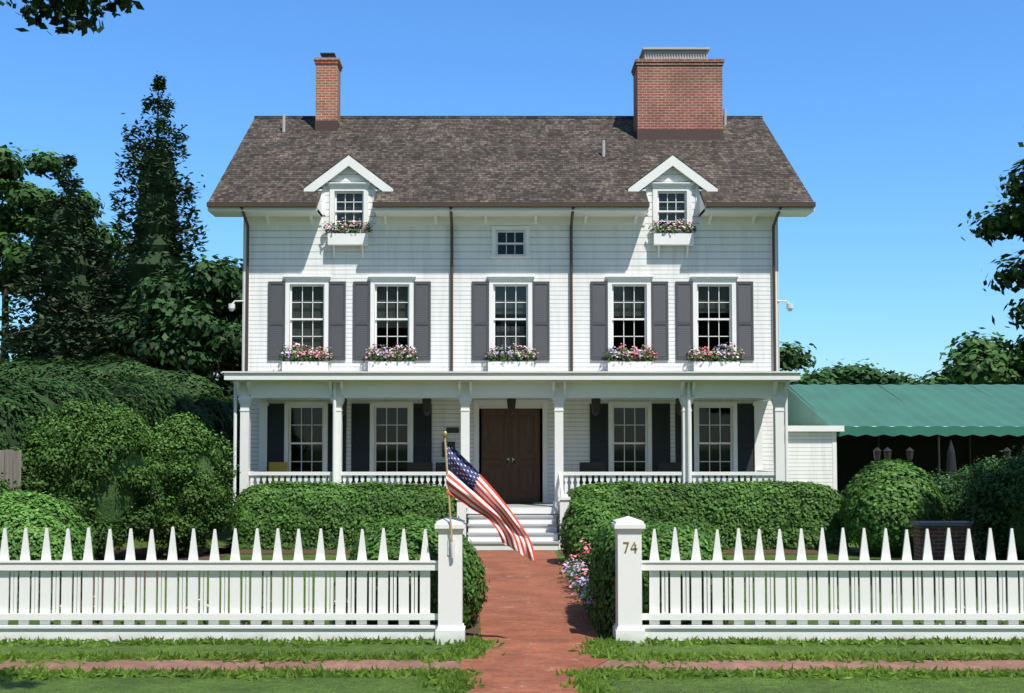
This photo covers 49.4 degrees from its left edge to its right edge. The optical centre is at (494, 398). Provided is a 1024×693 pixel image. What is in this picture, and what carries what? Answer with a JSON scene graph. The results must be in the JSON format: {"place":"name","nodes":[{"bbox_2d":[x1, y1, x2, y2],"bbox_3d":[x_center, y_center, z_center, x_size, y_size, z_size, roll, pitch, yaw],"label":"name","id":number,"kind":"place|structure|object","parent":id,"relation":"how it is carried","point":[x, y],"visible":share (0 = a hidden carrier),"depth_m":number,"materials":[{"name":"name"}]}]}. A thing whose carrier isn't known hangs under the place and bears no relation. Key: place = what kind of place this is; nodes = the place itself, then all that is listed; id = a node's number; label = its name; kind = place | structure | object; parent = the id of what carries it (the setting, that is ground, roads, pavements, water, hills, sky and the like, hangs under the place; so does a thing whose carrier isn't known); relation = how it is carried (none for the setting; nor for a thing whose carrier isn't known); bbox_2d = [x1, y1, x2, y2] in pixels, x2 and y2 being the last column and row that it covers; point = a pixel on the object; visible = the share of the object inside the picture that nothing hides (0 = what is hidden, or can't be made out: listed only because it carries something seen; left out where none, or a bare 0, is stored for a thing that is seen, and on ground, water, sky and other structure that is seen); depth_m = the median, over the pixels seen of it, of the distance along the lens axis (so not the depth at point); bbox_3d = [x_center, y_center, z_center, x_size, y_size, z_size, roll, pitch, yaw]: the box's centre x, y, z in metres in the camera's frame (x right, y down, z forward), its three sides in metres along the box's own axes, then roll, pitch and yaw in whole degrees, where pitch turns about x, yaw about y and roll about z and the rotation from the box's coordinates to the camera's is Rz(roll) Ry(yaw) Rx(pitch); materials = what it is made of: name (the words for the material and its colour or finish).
{"place":"outdoors","nodes":[
{"label":"outdoors","id":0,"kind":"place"},
{"bbox_2d":[265,462,286,483],"bbox_3d":[-5.400,2.079,27.435,0.450,1.020,0.560,0,-3,0],"label":"porch chair","id":1,"kind":"object","parent":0,"point":[277,466],"visible":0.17,"depth_m":27.67,"materials":[{"name":"yellow wood"}]},
{"bbox_2d":[479,409,541,501],"bbox_3d":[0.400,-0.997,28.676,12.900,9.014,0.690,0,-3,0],"label":"door frame","id":2,"kind":"object","parent":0,"point":[540,449],"visible":0.05,"depth_m":28.87,"materials":[{"name":"white wood"}]},
{"bbox_2d":[0,514,1023,692],"bbox_3d":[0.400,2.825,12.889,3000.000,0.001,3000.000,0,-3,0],"label":"lawn","id":3,"kind":"structure","parent":0,"point":[633,684],"depth_m":12.20,"materials":[{"name":"green plant"}]},
{"bbox_2d":[0,450,22,499],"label":"board fence","id":4,"kind":"object","parent":3,"relation":"on","point":[11,463],"visible":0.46,"depth_m":19.97,"materials":[{"name":"grey wood"}]},
{"bbox_2d":[0,155,119,291],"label":"shade tree","id":5,"kind":"object","parent":3,"relation":"on","point":[12,210],"visible":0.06,"depth_m":49.10,"materials":[{"name":"green plant"}]},
{"bbox_2d":[0,154,123,360],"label":"conifer","id":6,"kind":"object","parent":3,"relation":"on","point":[63,182],"depth_m":45.41,"materials":[{"name":"green plant"}]},
{"bbox_2d":[0,281,125,362],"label":"tree","id":7,"kind":"object","parent":3,"relation":"on","point":[9,346],"depth_m":49.53,"materials":[{"name":"green plant"}]},
{"bbox_2d":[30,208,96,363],"bbox_3d":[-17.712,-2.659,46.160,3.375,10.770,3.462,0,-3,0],"label":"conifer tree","id":8,"kind":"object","parent":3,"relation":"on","point":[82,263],"visible":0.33,"depth_m":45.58,"materials":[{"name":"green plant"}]},
{"bbox_2d":[0,142,132,360],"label":"tree","id":9,"kind":"object","parent":3,"relation":"on","point":[14,191],"depth_m":49.80,"materials":[{"name":"green plant"}]},
{"bbox_2d":[0,353,239,544],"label":"tall hedge","id":10,"kind":"object","parent":3,"relation":"on","point":[57,382],"depth_m":31.31,"materials":[{"name":"green plant"}]},
{"bbox_2d":[0,397,245,559],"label":"shrubs","id":11,"kind":"object","parent":3,"relation":"on","point":[123,422],"depth_m":20.70,"materials":[{"name":"green plant"}]},
{"bbox_2d":[43,71,241,371],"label":"conifer","id":12,"kind":"object","parent":3,"relation":"on","point":[159,84],"depth_m":44.46,"materials":[{"name":"green plant"}]},
{"bbox_2d":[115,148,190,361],"bbox_3d":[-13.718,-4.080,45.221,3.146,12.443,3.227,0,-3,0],"label":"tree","id":13,"kind":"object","parent":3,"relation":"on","point":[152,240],"visible":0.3,"depth_m":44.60,"materials":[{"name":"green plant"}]},
{"bbox_2d":[100,350,224,385],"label":"tree","id":14,"kind":"object","parent":3,"relation":"on","point":[220,379],"depth_m":68.17,"materials":[{"name":"green plant"}]},
{"bbox_2d":[108,254,242,378],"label":"tree","id":15,"kind":"object","parent":3,"relation":"on","point":[173,317],"depth_m":40.70,"materials":[{"name":"green plant"}]},
{"bbox_2d":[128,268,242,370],"bbox_3d":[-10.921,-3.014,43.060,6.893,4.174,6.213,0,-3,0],"label":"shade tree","id":16,"kind":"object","parent":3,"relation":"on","point":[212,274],"visible":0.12,"depth_m":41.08,"materials":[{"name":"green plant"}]},
{"bbox_2d":[191,264,240,386],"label":"tree","id":17,"kind":"object","parent":3,"relation":"on","point":[206,308],"depth_m":53.35,"materials":[{"name":"green plant"}]},
{"bbox_2d":[218,265,242,393],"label":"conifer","id":18,"kind":"object","parent":3,"relation":"on","point":[229,382],"depth_m":51.87,"materials":[{"name":"green plant"}]},
{"bbox_2d":[223,370,241,407],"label":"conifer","id":19,"kind":"object","parent":3,"relation":"on","point":[230,391],"depth_m":49.16,"materials":[{"name":"green plant"}]},
{"bbox_2d":[76,343,719,624],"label":"flowers","id":20,"kind":"object","parent":3,"relation":"on","point":[565,565],"visible":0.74,"depth_m":19.18,"materials":[{"name":"pink plant"}]},
{"bbox_2d":[51,545,859,639],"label":"mulch beds","id":21,"kind":"object","parent":3,"relation":"on","point":[224,550],"visible":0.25,"depth_m":23.34,"materials":[{"name":"brown soil"}]},
{"bbox_2d":[183,558,753,585],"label":"lawn path lights","id":22,"kind":"object","parent":3,"relation":"on","point":[335,581],"visible":0.11,"depth_m":16.18,"materials":[{"name":"metal"}]},
{"bbox_2d":[0,459,948,636],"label":"boxwood mounds","id":23,"kind":"object","parent":3,"relation":"on","point":[599,577],"depth_m":15.75,"materials":[{"name":"green plant"}]},
{"bbox_2d":[248,166,773,502],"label":"house siding walls","id":24,"kind":"structure","parent":3,"relation":"on","point":[422,253],"depth_m":28.16,"materials":[{"name":"white wood"}]},
{"bbox_2d":[442,427,458,456],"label":"wall plaques","id":25,"kind":"object","parent":24,"relation":"attached to","point":[452,429],"depth_m":27.96,"materials":[{"name":"metal"}]},
{"bbox_2d":[481,409,539,501],"bbox_3d":[0.400,1.432,28.107,1.480,2.370,0.095,0,-3,0],"label":"front door","id":26,"kind":"structure","parent":24,"relation":"attached to","point":[505,434],"depth_m":28.08,"materials":[{"name":"brown wood"}]},
{"bbox_2d":[228,300,792,311],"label":"security cameras","id":27,"kind":"object","parent":24,"relation":"attached to","point":[231,307],"visible":1,"depth_m":28.05,"materials":[{"name":"white plastic"}]},
{"bbox_2d":[291,194,730,477],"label":"windows","id":28,"kind":"structure","parent":24,"relation":"in","point":[397,426],"depth_m":28.20,"materials":[{"name":"glass"}]},
{"bbox_2d":[268,281,753,359],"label":"window shutters","id":29,"kind":"object","parent":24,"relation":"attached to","point":[480,315],"visible":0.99,"depth_m":28.09,"materials":[{"name":"grey wood"}]},
{"bbox_2d":[267,404,754,481],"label":"window shutters","id":30,"kind":"object","parent":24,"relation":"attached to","point":[598,434],"visible":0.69,"depth_m":27.96,"materials":[{"name":"black wood"}]},
{"bbox_2d":[208,116,813,205],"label":"roof shingles","id":31,"kind":"object","parent":24,"relation":"on","point":[484,158],"visible":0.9,"depth_m":29.99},
{"bbox_2d":[314,57,342,123],"bbox_3d":[-4.840,-8.580,32.280,0.730,2.420,0.760,0,-3,0],"label":"chimney","id":32,"kind":"object","parent":31,"relation":"on","point":[328,76],"visible":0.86,"depth_m":31.97,"materials":[{"name":"brick"}]},
{"bbox_2d":[315,120,338,130],"bbox_3d":[-4.840,-7.771,32.245,0.644,0.400,0.674,0,-3,0],"label":"chimney flashing","id":33,"kind":"object","parent":32,"relation":"attached to","point":[326,125],"visible":0.63,"depth_m":31.91,"materials":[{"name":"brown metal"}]},
{"bbox_2d":[320,53,335,56],"bbox_3d":[-4.840,-9.889,32.337,0.420,0.200,0.420,0,-3,0],"label":"chimney cap","id":34,"kind":"object","parent":32,"relation":"on","point":[327,54],"visible":0.52,"depth_m":32.17,"materials":[{"name":"black metal"}]},
{"bbox_2d":[282,109,726,156],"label":"vent pipes","id":35,"kind":"object","parent":31,"relation":"on","point":[603,141],"visible":1,"depth_m":31.84,"materials":[{"name":"grey metal"}]},
{"bbox_2d":[631,59,724,132],"bbox_3d":[5.220,-8.265,31.791,2.510,2.592,1.010,0,-3,0],"label":"chimney","id":36,"kind":"object","parent":31,"relation":"on","point":[677,93],"visible":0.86,"depth_m":31.35,"materials":[{"name":"brick"}]},
{"bbox_2d":[639,47,709,58],"bbox_3d":[5.130,-9.740,31.855,1.900,0.360,0.860,0,-3,0],"label":"chimney cap","id":37,"kind":"object","parent":36,"relation":"on","point":[674,53],"visible":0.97,"depth_m":31.52,"materials":[{"name":"silver metal"}]},
{"bbox_2d":[635,129,723,139],"bbox_3d":[5.220,-7.370,31.752,2.424,0.400,0.924,0,-3,0],"label":"chimney flashing","id":38,"kind":"object","parent":36,"relation":"attached to","point":[679,134],"visible":0.57,"depth_m":31.29,"materials":[{"name":"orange metal"}]},
{"bbox_2d":[208,155,814,549],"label":"porch trim","id":39,"kind":"structure","parent":24,"relation":"attached to","point":[512,380],"depth_m":27.80,"materials":[{"name":"white wood"}]},
{"bbox_2d":[207,202,815,370],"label":"gutters and downspouts","id":40,"kind":"object","parent":24,"relation":"attached to","point":[450,205],"visible":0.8,"depth_m":27.39,"materials":[{"name":"brown metal"}]},
{"bbox_2d":[343,398,680,415],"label":"porch lights","id":41,"kind":"object","parent":24,"relation":"hanging from","point":[511,403],"visible":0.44,"depth_m":26.89,"materials":[{"name":"metal"}]},
{"bbox_2d":[467,515,558,543],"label":"porch steps","id":42,"kind":"structure","parent":24,"relation":"on","point":[500,542],"depth_m":24.87,"materials":[{"name":"grey paint"}]},
{"bbox_2d":[0,516,1023,644],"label":"picket fence","id":43,"kind":"object","parent":3,"relation":"on","point":[630,565],"visible":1,"depth_m":12.91,"materials":[{"name":"paint"}]},
{"bbox_2d":[448,539,454,557],"bbox_3d":[-0.500,1.725,12.788,0.090,0.211,0.063,0,-3,0],"label":"flag bracket","id":44,"kind":"object","parent":43,"relation":"attached to","point":[451,548],"visible":1,"depth_m":12.79,"materials":[{"name":"white metal"}]},
{"bbox_2d":[444,438,452,541],"bbox_3d":[-0.529,1.124,12.786,0.126,1.352,0.024,1,-3,-26],"label":"flag pole","id":45,"kind":"object","parent":44,"relation":"in","point":[449,504],"visible":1,"depth_m":12.78,"materials":[{"name":"metal"}]},
{"bbox_2d":[446,441,479,490],"bbox_3d":[-0.371,0.761,12.766,0.407,0.597,0.134,0,-3,0],"label":"flag canton","id":46,"kind":"object","parent":45,"relation":"attached to","point":[455,471],"visible":1,"depth_m":12.80,"materials":[{"name":"blue fabric"}]},
{"bbox_2d":[446,442,533,561],"bbox_3d":[-0.061,1.178,12.699,1.022,1.368,0.173,0,-3,5],"label":"flag","id":47,"kind":"object","parent":45,"relation":"attached to","point":[480,499],"visible":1,"depth_m":12.70,"materials":[{"name":"fabric"}]},
{"bbox_2d":[446,474,536,563],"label":"flag stripes","id":48,"kind":"object","parent":47,"relation":"attached to","point":[454,480],"visible":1,"depth_m":12.70,"materials":[{"name":"red fabric"}]},
{"bbox_2d":[623,542,636,552],"bbox_3d":[1.560,1.713,12.817,0.160,0.125,0.006,0,-3,0],"label":"house number","id":49,"kind":"object","parent":43,"relation":"attached to","point":[635,548],"visible":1,"depth_m":12.81,"materials":[{"name":"gold metal"}]},
{"bbox_2d":[0,633,1023,692],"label":"grass tufts","id":50,"kind":"object","parent":3,"relation":"on","point":[587,680],"visible":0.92,"depth_m":11.76,"materials":[{"name":"green plant"}]},
{"bbox_2d":[0,659,1023,674],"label":"sidewalk brick strip","id":51,"kind":"object","parent":3,"relation":"on","point":[717,664],"visible":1,"depth_m":11.56,"materials":[{"name":"red brick"}]},
{"bbox_2d":[51,218,1002,624],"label":"pink flowers","id":52,"kind":"object","parent":3,"relation":"on","point":[489,354],"visible":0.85,"depth_m":27.85,"materials":[{"name":"pink plant"}]},
{"bbox_2d":[459,550,606,692],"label":"brick path","id":53,"kind":"structure","parent":3,"relation":"on","point":[531,615],"depth_m":13.91,"materials":[{"name":"red brick"}]},
{"bbox_2d":[51,217,1023,624],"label":"flower foliage","id":54,"kind":"object","parent":3,"relation":"on","point":[527,357],"visible":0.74,"depth_m":27.83,"materials":[{"name":"green plant"}]},
{"bbox_2d":[226,479,849,549],"bbox_3d":[0.986,2.614,25.082,13.891,1.584,1.464,0,-3,0],"label":"hedge","id":55,"kind":"object","parent":3,"relation":"on","point":[432,500],"depth_m":24.51,"materials":[{"name":"green plant"}]},
{"bbox_2d":[281,220,1004,624],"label":"violet flowers","id":56,"kind":"object","parent":3,"relation":"on","point":[585,580],"visible":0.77,"depth_m":27.73,"materials":[{"name":"purple plant"}]},
{"bbox_2d":[779,341,827,370],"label":"tree","id":57,"kind":"object","parent":3,"relation":"on","point":[807,360],"visible":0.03,"depth_m":67.30,"materials":[{"name":"green plant"}]},
{"bbox_2d":[788,426,843,490],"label":"white trim","id":58,"kind":"structure","parent":3,"relation":"on","point":[834,429],"depth_m":30.82,"materials":[{"name":"white wood"}]},
{"bbox_2d":[789,367,849,383],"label":"tree","id":59,"kind":"object","parent":3,"relation":"on","point":[809,379],"visible":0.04,"depth_m":61.70,"materials":[{"name":"green plant"}]},
{"bbox_2d":[802,358,922,383],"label":"tree","id":60,"kind":"object","parent":3,"relation":"on","point":[863,374],"visible":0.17,"depth_m":63.19,"materials":[{"name":"green plant"}]},
{"bbox_2d":[789,384,1017,477],"bbox_3d":[16.900,1.575,33.663,15.000,4.311,4.960,0,-3,0],"label":"awning frame","id":61,"kind":"object","parent":3,"relation":"on","point":[927,426],"visible":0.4,"depth_m":34.59,"materials":[{"name":"metal"}]},
{"bbox_2d":[787,384,1023,436],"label":"awning canvas","id":62,"kind":"object","parent":61,"relation":"on","point":[952,408],"visible":0.96,"depth_m":33.31,"materials":[{"name":"green fabric"}]},
{"bbox_2d":[789,384,1023,495],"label":"awning","id":63,"kind":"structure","parent":3,"relation":"on","point":[855,454],"depth_m":36.26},
{"bbox_2d":[873,447,1010,465],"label":"lanterns","id":64,"kind":"object","parent":3,"relation":"on","point":[909,452],"visible":0.52,"depth_m":29.59,"materials":[{"name":"metal"}]},
{"bbox_2d":[913,525,983,559],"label":"brick garden wall","id":65,"kind":"structure","parent":3,"relation":"on","point":[937,535],"depth_m":20.91,"materials":[{"name":"brown brick"}]},
{"bbox_2d":[910,521,976,525],"bbox_3d":[9.500,2.367,21.092,3.100,0.070,0.450,0,-3,0],"label":"brick wall cap","id":66,"kind":"object","parent":65,"relation":"on","point":[939,523],"visible":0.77,"depth_m":20.87,"materials":[{"name":"grey stone"}]},
{"bbox_2d":[946,440,956,477],"bbox_3d":[11.800,2.290,28.727,0.500,2.450,0.500,0,-3,0],"label":"closed patio umbrella","id":67,"kind":"object","parent":3,"relation":"on","point":[951,461],"visible":0.41,"depth_m":28.68,"materials":[{"name":"fabric"}]},
{"bbox_2d":[899,327,1023,383],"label":"tree","id":68,"kind":"object","parent":3,"relation":"on","point":[997,358],"depth_m":58.92,"materials":[{"name":"green plant"}]},
{"bbox_2d":[923,437,1023,580],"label":"shrubs","id":69,"kind":"object","parent":3,"relation":"on","point":[984,484],"depth_m":18.87,"materials":[{"name":"green plant"}]},
{"bbox_2d":[1005,126,1023,234],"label":"tree","id":70,"kind":"object","parent":3,"relation":"on","point":[1020,144],"visible":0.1,"depth_m":17.30,"materials":[{"name":"green plant"}]},
{"bbox_2d":[0,0,1023,381],"label":"sky","id":71,"kind":"structure","parent":0,"point":[899,119],"materials":[{"name":"blue"}]},
{"bbox_2d":[506,503,552,506],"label":"porch floor","id":72,"kind":"structure","parent":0,"point":[533,505],"depth_m":26.50,"materials":[{"name":"white wood"}]},
{"bbox_2d":[505,502,533,503],"bbox_3d":[0.400,2.584,27.488,1.100,0.015,0.650,0,-3,0],"label":"door mat","id":73,"kind":"object","parent":72,"relation":"on","point":[519,502],"depth_m":27.48,"materials":[{"name":"fabric"}]},
{"bbox_2d":[406,462,681,488],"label":"porch chairs","id":74,"kind":"object","parent":72,"relation":"on","point":[583,466],"visible":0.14,"depth_m":27.42,"materials":[{"name":"wood"}]},
{"bbox_2d":[779,351,802,367],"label":"tree","id":75,"kind":"object","parent":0,"point":[800,359],"visible":0.01,"depth_m":67.93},
{"bbox_2d":[784,431,832,488],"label":"side wing walls","id":76,"kind":"structure","parent":0,"point":[810,456],"depth_m":30.96,"materials":[{"name":"white wood"}]},
{"bbox_2d":[827,373,907,383],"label":"tree","id":77,"kind":"object","parent":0,"point":[854,382],"visible":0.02,"depth_m":65.07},
{"bbox_2d":[940,342,1012,383],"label":"tree","id":78,"kind":"object","parent":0,"point":[981,373],"visible":0.1,"depth_m":58.29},
{"bbox_2d":[958,158,1023,364],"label":"tree boughs","id":79,"kind":"object","parent":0,"point":[1008,220],"visible":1,"depth_m":16.46,"materials":[{"name":"green plant"}]},
{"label":"street tree","id":80,"kind":"object","parent":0,"visible":0},
{"bbox_2d":[0,0,144,35],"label":"overhang leaves","id":81,"kind":"object","parent":80,"relation":"attached to","point":[61,8],"visible":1,"depth_m":8.01,"materials":[{"name":"green plant"}]}
]}

